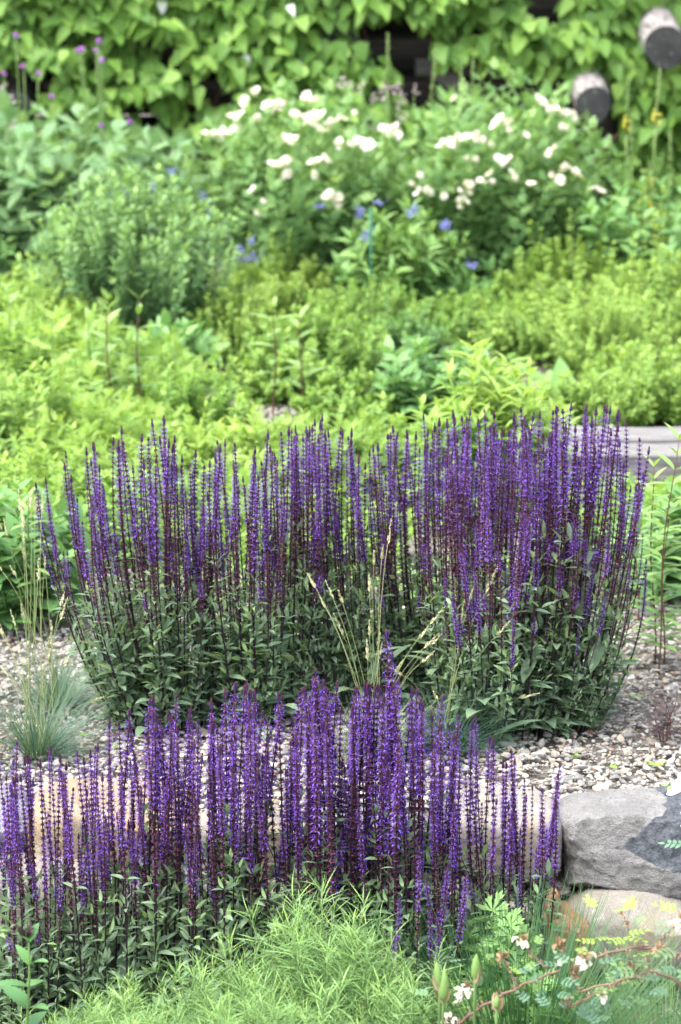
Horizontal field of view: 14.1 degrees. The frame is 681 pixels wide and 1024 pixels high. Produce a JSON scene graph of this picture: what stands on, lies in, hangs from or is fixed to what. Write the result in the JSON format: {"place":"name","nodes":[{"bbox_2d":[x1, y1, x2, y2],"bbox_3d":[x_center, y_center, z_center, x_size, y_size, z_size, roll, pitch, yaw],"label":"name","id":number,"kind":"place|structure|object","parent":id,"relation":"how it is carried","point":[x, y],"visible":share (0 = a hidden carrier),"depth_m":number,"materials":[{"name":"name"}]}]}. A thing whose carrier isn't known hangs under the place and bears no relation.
{"place":"outdoors","nodes":[
{"label":"outdoors","id":0,"kind":"place"},
{"bbox_2d":[120,315,525,440],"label":"gravel","id":1,"kind":"structure","parent":0,"point":[268,411],"depth_m":9.74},
{"bbox_2d":[0,552,680,816],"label":"gravel","id":2,"kind":"structure","parent":0,"point":[627,734],"depth_m":6.19,"materials":[{"name":"gravel"}]},
{"bbox_2d":[0,489,131,776],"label":"fescue tuft","id":3,"kind":"object","parent":2,"relation":"on","point":[39,741],"visible":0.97,"depth_m":6.11,"materials":[{"name":"plant"}]},
{"bbox_2d":[171,424,329,741],"bbox_3d":[-0.202,0.142,6.295,0.372,0.699,0.405,0,14,0],"label":"salvia plant","id":4,"kind":"object","parent":2,"relation":"on","point":[266,667],"visible":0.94,"depth_m":6.28,"materials":[{"name":"purple plant"}]},
{"bbox_2d":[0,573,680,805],"bbox_3d":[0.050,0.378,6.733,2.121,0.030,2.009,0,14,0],"label":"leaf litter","id":5,"kind":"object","parent":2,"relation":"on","point":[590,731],"visible":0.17,"depth_m":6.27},
{"bbox_2d":[272,413,426,712],"bbox_3d":[0.028,0.122,6.423,0.369,0.676,0.375,-5,15,-20],"label":"salvia plant","id":6,"kind":"object","parent":2,"relation":"on","point":[332,660],"visible":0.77,"depth_m":6.39,"materials":[{"name":"purple plant"}]},
{"bbox_2d":[348,566,542,776],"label":"fescue tuft","id":7,"kind":"object","parent":2,"relation":"on","point":[462,734],"visible":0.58,"depth_m":6.13,"materials":[{"name":"plant"}]},
{"bbox_2d":[629,455,680,664],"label":"slender plant","id":8,"kind":"object","parent":2,"relation":"on","point":[656,500],"visible":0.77,"depth_m":6.73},
{"bbox_2d":[637,422,680,674],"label":"slender plant","id":9,"kind":"object","parent":2,"relation":"on","point":[660,524],"visible":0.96,"depth_m":6.65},
{"bbox_2d":[644,680,680,745],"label":"dark fern plant","id":10,"kind":"object","parent":2,"relation":"on","point":[663,723],"visible":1,"depth_m":6.19,"materials":[{"name":"purple plant"}]},
{"bbox_2d":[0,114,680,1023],"bbox_3d":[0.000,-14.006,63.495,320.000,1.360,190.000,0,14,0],"label":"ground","id":11,"kind":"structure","parent":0,"point":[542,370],"depth_m":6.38,"materials":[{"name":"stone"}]},
{"bbox_2d":[0,919,48,1023],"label":"serrated plant","id":12,"kind":"object","parent":11,"relation":"on","point":[19,996],"visible":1,"depth_m":4.89,"materials":[{"name":"green plant"}]},
{"bbox_2d":[0,202,55,294],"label":"broadleaf plant","id":13,"kind":"object","parent":11,"relation":"on","point":[4,248],"visible":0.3,"depth_m":11.71,"materials":[{"name":"green plant"}]},
{"bbox_2d":[11,487,50,641],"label":"milkweed","id":14,"kind":"object","parent":11,"relation":"on","point":[24,505],"visible":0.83,"depth_m":6.92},
{"bbox_2d":[0,251,63,325],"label":"lime herb","id":15,"kind":"object","parent":11,"relation":"on","point":[23,293],"visible":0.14,"depth_m":10.92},
{"bbox_2d":[17,298,82,379],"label":"pinnate herb","id":16,"kind":"object","parent":11,"relation":"on","point":[45,328],"visible":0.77,"depth_m":9.14,"materials":[{"name":"green plant"}]},
{"bbox_2d":[0,848,103,945],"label":"boulder","id":17,"kind":"object","parent":11,"relation":"on","point":[39,864],"visible":0.09,"depth_m":5.63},
{"bbox_2d":[0,33,105,296],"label":"thistle plant","id":18,"kind":"object","parent":11,"relation":"on","point":[24,132],"visible":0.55,"depth_m":11.79,"materials":[{"name":"green plant"}]},
{"bbox_2d":[0,497,111,731],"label":"fescue tuft","id":19,"kind":"object","parent":11,"relation":"on","point":[66,685],"visible":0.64,"depth_m":6.45,"materials":[{"name":"plant"}]},
{"bbox_2d":[0,478,112,630],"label":"broadleaf plant","id":20,"kind":"object","parent":11,"relation":"on","point":[9,597],"visible":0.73,"depth_m":7.03,"materials":[{"name":"green plant"}]},
{"bbox_2d":[0,357,114,485],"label":"lime herb","id":21,"kind":"object","parent":11,"relation":"on","point":[18,393],"visible":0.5,"depth_m":8.68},
{"bbox_2d":[0,741,117,1023],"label":"salvia plant","id":22,"kind":"object","parent":11,"relation":"on","point":[45,991],"visible":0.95,"depth_m":5.42,"materials":[{"name":"purple plant"}]},
{"bbox_2d":[0,421,132,553],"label":"lime herb","id":23,"kind":"object","parent":11,"relation":"on","point":[10,469],"visible":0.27,"depth_m":7.89,"materials":[{"name":"green plant"}]},
{"bbox_2d":[0,264,143,409],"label":"lime herb","id":24,"kind":"object","parent":11,"relation":"on","point":[25,350],"visible":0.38,"depth_m":9.78,"materials":[{"name":"green plant"}]},
{"bbox_2d":[7,990,136,1023],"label":"feathery plant","id":25,"kind":"object","parent":11,"relation":"on","point":[104,1020],"visible":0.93,"depth_m":4.99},
{"bbox_2d":[2,257,142,350],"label":"lime herb","id":26,"kind":"object","parent":11,"relation":"on","point":[73,311],"visible":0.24,"depth_m":10.60,"materials":[{"name":"green plant"}]},
{"bbox_2d":[7,356,194,486],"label":"lime herb","id":27,"kind":"object","parent":11,"relation":"on","point":[97,426],"visible":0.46,"depth_m":8.55,"materials":[{"name":"green plant"}]},
{"bbox_2d":[0,38,215,303],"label":"thistle plant","id":28,"kind":"object","parent":11,"relation":"on","point":[140,154],"visible":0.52,"depth_m":11.78,"materials":[{"name":"green plant"}]},
{"bbox_2d":[83,299,132,423],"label":"milkweed","id":29,"kind":"object","parent":11,"relation":"on","point":[110,317],"visible":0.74,"depth_m":9.04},
{"bbox_2d":[27,778,190,867],"bbox_3d":[-0.486,0.662,5.814,0.342,0.156,0.252,0,14,0],"label":"boulder","id":30,"kind":"object","parent":11,"relation":"on","point":[77,824],"visible":0.23,"depth_m":5.72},
{"bbox_2d":[36,695,190,1023],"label":"salvia plant","id":31,"kind":"object","parent":11,"relation":"on","point":[117,949],"visible":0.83,"depth_m":5.42,"materials":[{"name":"purple plant"}]},
{"bbox_2d":[14,163,245,337],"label":"leafy bush","id":32,"kind":"object","parent":11,"relation":"on","point":[137,266],"visible":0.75,"depth_m":10.61,"materials":[{"name":"plant"}]},
{"bbox_2d":[39,462,222,570],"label":"lime herb","id":33,"kind":"object","parent":11,"relation":"on","point":[107,483],"visible":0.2,"depth_m":7.73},
{"bbox_2d":[56,288,210,424],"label":"lime herb","id":34,"kind":"object","parent":11,"relation":"on","point":[152,366],"visible":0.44,"depth_m":9.55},
{"bbox_2d":[102,288,166,411],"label":"milkweed","id":35,"kind":"object","parent":11,"relation":"on","point":[136,341],"visible":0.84,"depth_m":9.09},
{"bbox_2d":[35,415,237,736],"bbox_3d":[-0.459,0.141,6.263,0.376,0.719,0.430,-12,19,-41],"label":"salvia plant","id":36,"kind":"object","parent":11,"relation":"on","point":[165,674],"visible":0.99,"depth_m":6.23,"materials":[{"name":"purple plant"}]},
{"bbox_2d":[53,958,219,1023],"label":"feathery plant","id":37,"kind":"object","parent":11,"relation":"on","point":[134,1008],"visible":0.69,"depth_m":5.13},
{"bbox_2d":[93,406,259,500],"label":"lime herb","id":38,"kind":"object","parent":11,"relation":"on","point":[182,446],"visible":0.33,"depth_m":8.37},
{"bbox_2d":[126,308,229,383],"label":"broadleaf plant","id":39,"kind":"object","parent":11,"relation":"on","point":[198,347],"visible":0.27,"depth_m":10.15,"materials":[{"name":"green plant"}]},
{"bbox_2d":[103,984,264,1023],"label":"feathery plant","id":40,"kind":"object","parent":11,"relation":"on","point":[160,1021],"visible":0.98,"depth_m":4.92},
{"bbox_2d":[116,347,262,445],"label":"lime herb","id":41,"kind":"object","parent":11,"relation":"on","point":[188,392],"visible":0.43,"depth_m":9.15,"materials":[{"name":"green plant"}]},
{"bbox_2d":[128,680,285,1023],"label":"salvia plant","id":42,"kind":"object","parent":11,"relation":"on","point":[230,875],"visible":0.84,"depth_m":5.39,"materials":[{"name":"purple plant"}]},
{"bbox_2d":[142,458,330,575],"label":"lime herb","id":43,"kind":"object","parent":11,"relation":"on","point":[230,492],"visible":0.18,"depth_m":7.76,"materials":[{"name":"green plant"}]},
{"bbox_2d":[144,923,329,1023],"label":"feathery plant","id":44,"kind":"object","parent":11,"relation":"on","point":[203,992],"visible":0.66,"depth_m":5.10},
{"bbox_2d":[175,259,300,365],"bbox_3d":[-0.429,-0.785,10.644,0.489,0.405,0.496,10,17,34],"label":"shrublet","id":45,"kind":"object","parent":11,"relation":"on","point":[235,323],"visible":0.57,"depth_m":10.55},
{"bbox_2d":[159,388,332,497],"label":"lime herb","id":46,"kind":"object","parent":11,"relation":"on","point":[234,434],"visible":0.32,"depth_m":8.48,"materials":[{"name":"green plant"}]},
{"bbox_2d":[193,791,307,876],"bbox_3d":[-0.185,0.677,5.814,0.255,0.152,0.244,0,14,0],"label":"boulder","id":47,"kind":"object","parent":11,"relation":"on","point":[203,819],"visible":0.12,"depth_m":5.71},
{"bbox_2d":[246,283,305,421],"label":"milkweed","id":48,"kind":"object","parent":11,"relation":"on","point":[274,382],"visible":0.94,"depth_m":9.45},
{"bbox_2d":[220,224,335,318],"bbox_3d":[-0.269,-1.010,11.601,0.508,0.390,0.454,-3,14,-13],"label":"shrublet","id":49,"kind":"object","parent":11,"relation":"on","point":[285,295],"visible":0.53,"depth_m":11.55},
{"bbox_2d":[215,327,341,407],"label":"shrublet","id":50,"kind":"object","parent":11,"relation":"on","point":[261,386],"visible":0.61,"depth_m":9.85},
{"bbox_2d":[276,303,326,416],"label":"milkweed","id":51,"kind":"object","parent":11,"relation":"on","point":[296,323],"visible":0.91,"depth_m":9.55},
{"bbox_2d":[173,72,435,297],"bbox_3d":[-0.144,-1.411,11.954,1.159,0.996,1.114,0,14,0],"label":"rose bush","id":52,"kind":"object","parent":11,"relation":"on","point":[318,232],"visible":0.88,"depth_m":11.76,"materials":[{"name":"green plant"}]},
{"bbox_2d":[199,948,412,1023],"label":"feathery plant","id":53,"kind":"object","parent":11,"relation":"on","point":[289,1021],"visible":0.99,"depth_m":4.91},
{"bbox_2d":[241,281,390,384],"bbox_3d":[-0.093,-0.651,10.195,0.586,0.377,0.568,-9,16,-31],"label":"shrublet","id":54,"kind":"object","parent":11,"relation":"on","point":[327,337],"visible":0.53,"depth_m":10.13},
{"bbox_2d":[219,869,414,1023],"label":"feathery plant","id":55,"kind":"object","parent":11,"relation":"on","point":[303,976],"visible":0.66,"depth_m":5.11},
{"bbox_2d":[237,668,398,1022],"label":"salvia plant","id":56,"kind":"object","parent":11,"relation":"on","point":[317,864],"visible":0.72,"depth_m":5.38,"materials":[{"name":"purple plant"}]},
{"bbox_2d":[247,388,395,505],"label":"lime herb","id":57,"kind":"object","parent":11,"relation":"on","point":[357,423],"visible":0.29,"depth_m":8.50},
{"bbox_2d":[0,0,680,250],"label":"log wall","id":58,"kind":"structure","parent":11,"relation":"on","point":[659,32],"depth_m":13.47,"materials":[{"name":"wood"}]},
{"bbox_2d":[0,0,680,242],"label":"climbing vine","id":59,"kind":"object","parent":58,"relation":"attached to","point":[581,36],"visible":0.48,"depth_m":13.16,"materials":[{"name":"green plant"}]},
{"bbox_2d":[0,243,680,605],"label":"ground cover","id":60,"kind":"object","parent":11,"relation":"on","point":[492,347],"visible":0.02,"depth_m":10.37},
{"bbox_2d":[286,342,409,434],"bbox_3d":[0.041,-0.422,9.420,0.474,0.312,0.449,0,14,0],"label":"shrublet","id":61,"kind":"object","parent":11,"relation":"on","point":[324,401],"visible":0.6,"depth_m":9.35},
{"bbox_2d":[279,473,419,573],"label":"lime herb","id":62,"kind":"object","parent":11,"relation":"on","point":[409,522],"visible":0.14,"depth_m":7.71,"materials":[{"name":"green plant"}]},
{"bbox_2d":[322,237,397,303],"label":"broadleaf plant","id":63,"kind":"object","parent":11,"relation":"on","point":[340,270],"visible":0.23,"depth_m":11.47,"materials":[{"name":"green plant"}]},
{"bbox_2d":[287,518,446,775],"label":"fescue tuft","id":64,"kind":"object","parent":11,"relation":"on","point":[423,660],"visible":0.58,"depth_m":6.08,"materials":[{"name":"plant"}]},
{"bbox_2d":[303,252,439,340],"bbox_3d":[0.126,-0.863,11.076,0.549,0.378,0.507,3,14,14],"label":"shrublet","id":65,"kind":"object","parent":11,"relation":"on","point":[354,305],"visible":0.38,"depth_m":11.00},
{"bbox_2d":[335,77,419,260],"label":"pale wildflower","id":66,"kind":"object","parent":11,"relation":"on","point":[383,98],"visible":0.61,"depth_m":12.67,"materials":[{"name":"green plant"}]},
{"bbox_2d":[326,390,436,503],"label":"lime herb","id":67,"kind":"object","parent":11,"relation":"on","point":[399,421],"visible":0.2,"depth_m":8.44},
{"bbox_2d":[314,194,477,314],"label":"blue star plant","id":68,"kind":"object","parent":11,"relation":"on","point":[413,269],"visible":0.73,"depth_m":11.35,"materials":[{"name":"green plant"}]},
{"bbox_2d":[324,629,472,1023],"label":"salvia plant","id":69,"kind":"object","parent":11,"relation":"on","point":[397,895],"visible":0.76,"depth_m":5.37,"materials":[{"name":"purple plant"}]},
{"bbox_2d":[343,295,456,372],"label":"shrublet","id":70,"kind":"object","parent":11,"relation":"on","point":[399,337],"visible":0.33,"depth_m":10.38,"materials":[{"name":"green plant"}]},
{"bbox_2d":[315,928,493,1023],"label":"feathery plant","id":71,"kind":"object","parent":11,"relation":"on","point":[424,1020],"visible":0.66,"depth_m":5.04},
{"bbox_2d":[368,334,475,434],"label":"broadleaf plant","id":72,"kind":"object","parent":11,"relation":"on","point":[405,375],"visible":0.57,"depth_m":9.32,"materials":[{"name":"green plant"}]},
{"bbox_2d":[379,32,474,261],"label":"mullein plant","id":73,"kind":"object","parent":11,"relation":"on","point":[433,77],"visible":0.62,"depth_m":12.64,"materials":[{"name":"green plant"}]},
{"bbox_2d":[395,371,509,536],"bbox_3d":[0.324,-0.186,8.120,0.345,0.463,0.355,0,14,0],"label":"amsonia","id":74,"kind":"object","parent":11,"relation":"on","point":[437,412],"visible":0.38,"depth_m":8.06,"materials":[{"name":"green plant"}]},
{"bbox_2d":[367,408,542,705],"bbox_3d":[0.261,0.102,6.491,0.433,0.681,0.408,0,14,0],"label":"salvia plant","id":75,"kind":"object","parent":11,"relation":"on","point":[414,624],"visible":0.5,"depth_m":6.47,"materials":[{"name":"purple plant"}]},
{"bbox_2d":[424,266,500,309],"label":"broadleaf plant","id":76,"kind":"object","parent":11,"relation":"on","point":[461,285],"visible":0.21,"depth_m":11.44,"materials":[{"name":"green plant"}]},
{"bbox_2d":[418,342,517,427],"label":"broadleaf plant","id":77,"kind":"object","parent":11,"relation":"on","point":[459,347],"visible":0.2,"depth_m":9.32,"materials":[{"name":"green plant"}]},
{"bbox_2d":[433,954,503,1023],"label":"iris plant","id":78,"kind":"object","parent":11,"relation":"on","point":[440,983],"visible":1,"depth_m":4.69,"materials":[{"name":"green plant"}]},
{"bbox_2d":[408,272,543,345],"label":"shrublet","id":79,"kind":"object","parent":11,"relation":"on","point":[456,318],"visible":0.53,"depth_m":10.98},
{"bbox_2d":[429,337,541,523],"bbox_3d":[0.436,-0.245,8.187,0.365,0.577,0.370,0,14,0],"label":"amsonia","id":80,"kind":"object","parent":11,"relation":"on","point":[471,374],"visible":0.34,"depth_m":8.12,"materials":[{"name":"green plant"}]},
{"bbox_2d":[302,868,680,1023],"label":"sedge tuft","id":81,"kind":"object","parent":11,"relation":"on","point":[510,1011],"visible":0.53,"depth_m":5.17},
{"bbox_2d":[446,890,548,1022],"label":"cutleaf plant","id":82,"kind":"object","parent":11,"relation":"on","point":[516,918],"visible":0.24,"depth_m":5.33,"materials":[{"name":"green plant"}]},
{"bbox_2d":[412,409,586,745],"bbox_3d":[0.352,0.142,6.192,0.364,0.749,0.462,6,15,23],"label":"salvia plant","id":83,"kind":"object","parent":11,"relation":"on","point":[505,648],"visible":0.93,"depth_m":6.17,"materials":[{"name":"purple plant"}]},
{"bbox_2d":[441,785,561,882],"bbox_3d":[0.331,0.673,5.787,0.270,0.158,0.255,0,14,0],"label":"boulder","id":84,"kind":"object","parent":11,"relation":"on","point":[537,806],"visible":0.4,"depth_m":5.68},
{"bbox_2d":[443,716,566,988],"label":"salvia plant","id":85,"kind":"object","parent":11,"relation":"on","point":[513,855],"visible":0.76,"depth_m":5.43,"materials":[{"name":"purple plant"}]},
{"bbox_2d":[390,57,627,281],"bbox_3d":[0.734,-1.444,11.997,1.051,1.039,1.034,0,14,0],"label":"rose bush","id":86,"kind":"object","parent":11,"relation":"on","point":[506,221],"visible":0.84,"depth_m":11.80,"materials":[{"name":"green plant"}]},
{"bbox_2d":[453,237,575,305],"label":"broadleaf plant","id":87,"kind":"object","parent":11,"relation":"on","point":[490,266],"visible":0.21,"depth_m":11.79,"materials":[{"name":"green plant"}]},
{"bbox_2d":[468,356,583,521],"bbox_3d":[0.538,-0.204,8.167,0.341,0.507,0.409,-11,18,-38],"label":"amsonia","id":88,"kind":"object","parent":11,"relation":"on","point":[532,405],"visible":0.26,"depth_m":8.12,"materials":[{"name":"green plant"}]},
{"bbox_2d":[459,950,595,1023],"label":"cutleaf plant","id":89,"kind":"object","parent":11,"relation":"on","point":[535,989],"visible":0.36,"depth_m":5.20,"materials":[{"name":"green plant"}]},
{"bbox_2d":[470,272,612,363],"bbox_3d":[0.800,-0.755,10.739,0.594,0.320,0.544,0,14,0],"label":"shrublet","id":90,"kind":"object","parent":11,"relation":"on","point":[524,335],"visible":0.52,"depth_m":10.66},
{"bbox_2d":[409,894,680,1023],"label":"rose shrub","id":91,"kind":"object","parent":11,"relation":"on","point":[585,954],"visible":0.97,"depth_m":4.75,"materials":[{"name":"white plant"}]},
{"bbox_2d":[473,402,650,738],"bbox_3d":[0.539,0.126,6.272,0.397,0.744,0.488,13,19,42],"label":"salvia plant","id":92,"kind":"object","parent":11,"relation":"on","point":[584,697],"visible":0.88,"depth_m":6.22,"materials":[{"name":"purple plant"}]},
{"bbox_2d":[492,208,639,314],"bbox_3d":[0.947,-1.035,11.516,0.622,0.482,0.658,0,14,0],"label":"shrublet","id":93,"kind":"object","parent":11,"relation":"on","point":[559,285],"visible":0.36,"depth_m":11.47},
{"bbox_2d":[458,863,678,1015],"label":"sedge tuft","id":94,"kind":"object","parent":11,"relation":"on","point":[574,939],"visible":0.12,"depth_m":5.49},
{"bbox_2d":[506,356,645,410],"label":"hosta","id":95,"kind":"object","parent":11,"relation":"on","point":[559,367],"visible":0.22,"depth_m":9.62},
{"bbox_2d":[476,903,680,1023],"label":"sedge tuft","id":96,"kind":"object","parent":11,"relation":"on","point":[665,1012],"visible":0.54,"depth_m":5.13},
{"bbox_2d":[520,344,659,426],"bbox_3d":[0.843,-0.403,9.401,0.484,0.300,0.480,0,14,0],"label":"shrublet","id":97,"kind":"object","parent":11,"relation":"on","point":[629,411],"visible":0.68,"depth_m":9.34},
{"bbox_2d":[531,264,680,377],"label":"shrublet","id":98,"kind":"object","parent":11,"relation":"on","point":[571,354],"visible":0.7,"depth_m":10.31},
{"bbox_2d":[531,442,680,484],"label":"timber sleeper","id":99,"kind":"object","parent":11,"relation":"on","point":[667,451],"visible":0.26,"depth_m":8.66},
{"bbox_2d":[531,426,680,442],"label":"timber sleeper","id":100,"kind":"object","parent":11,"relation":"on","point":[656,434],"visible":0.21,"depth_m":8.88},
{"bbox_2d":[558,468,680,568],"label":"lime herb","id":101,"kind":"object","parent":11,"relation":"on","point":[649,496],"visible":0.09,"depth_m":7.71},
{"bbox_2d":[570,69,680,296],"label":"mullein plant","id":102,"kind":"object","parent":11,"relation":"on","point":[611,230],"visible":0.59,"depth_m":11.58,"materials":[{"name":"green plant"}]},
{"bbox_2d":[573,169,680,284],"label":"shrublet","id":103,"kind":"object","parent":11,"relation":"on","point":[642,227],"visible":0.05,"depth_m":12.11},
{"bbox_2d":[581,309,680,425],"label":"shrublet","id":104,"kind":"object","parent":11,"relation":"on","point":[663,379],"visible":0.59,"depth_m":9.52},
{"bbox_2d":[585,211,680,350],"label":"shrublet","id":105,"kind":"object","parent":11,"relation":"on","point":[672,290],"visible":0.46,"depth_m":10.89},
{"bbox_2d":[593,479,680,602],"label":"broadleaf plant","id":106,"kind":"object","parent":11,"relation":"on","point":[673,577],"visible":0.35,"depth_m":7.33,"materials":[{"name":"green plant"}]},
{"bbox_2d":[612,495,664,618],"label":"slender plant","id":107,"kind":"object","parent":11,"relation":"on","point":[649,592],"visible":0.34,"depth_m":7.14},
{"bbox_2d":[634,493,680,664],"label":"slender plant","id":108,"kind":"object","parent":11,"relation":"on","point":[668,552],"visible":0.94,"depth_m":6.71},
{"bbox_2d":[484,869,679,1023],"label":"gravel","id":109,"kind":"structure","parent":0,"point":[560,885],"depth_m":5.75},
{"bbox_2d":[542,900,591,985],"bbox_3d":[0.464,0.892,5.703,0.122,0.168,0.162,0,14,0],"label":"boulder","id":110,"kind":"object","parent":109,"relation":"on","point":[570,920],"visible":0.16,"depth_m":5.63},
{"bbox_2d":[566,887,680,978],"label":"boulder","id":111,"kind":"object","parent":109,"relation":"on","point":[615,899],"visible":0.38,"depth_m":5.64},
{"bbox_2d":[558,784,680,898],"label":"boulder","id":112,"kind":"object","parent":111,"relation":"on","point":[612,838],"visible":0.88,"depth_m":5.69,"materials":[{"name":"stone"}]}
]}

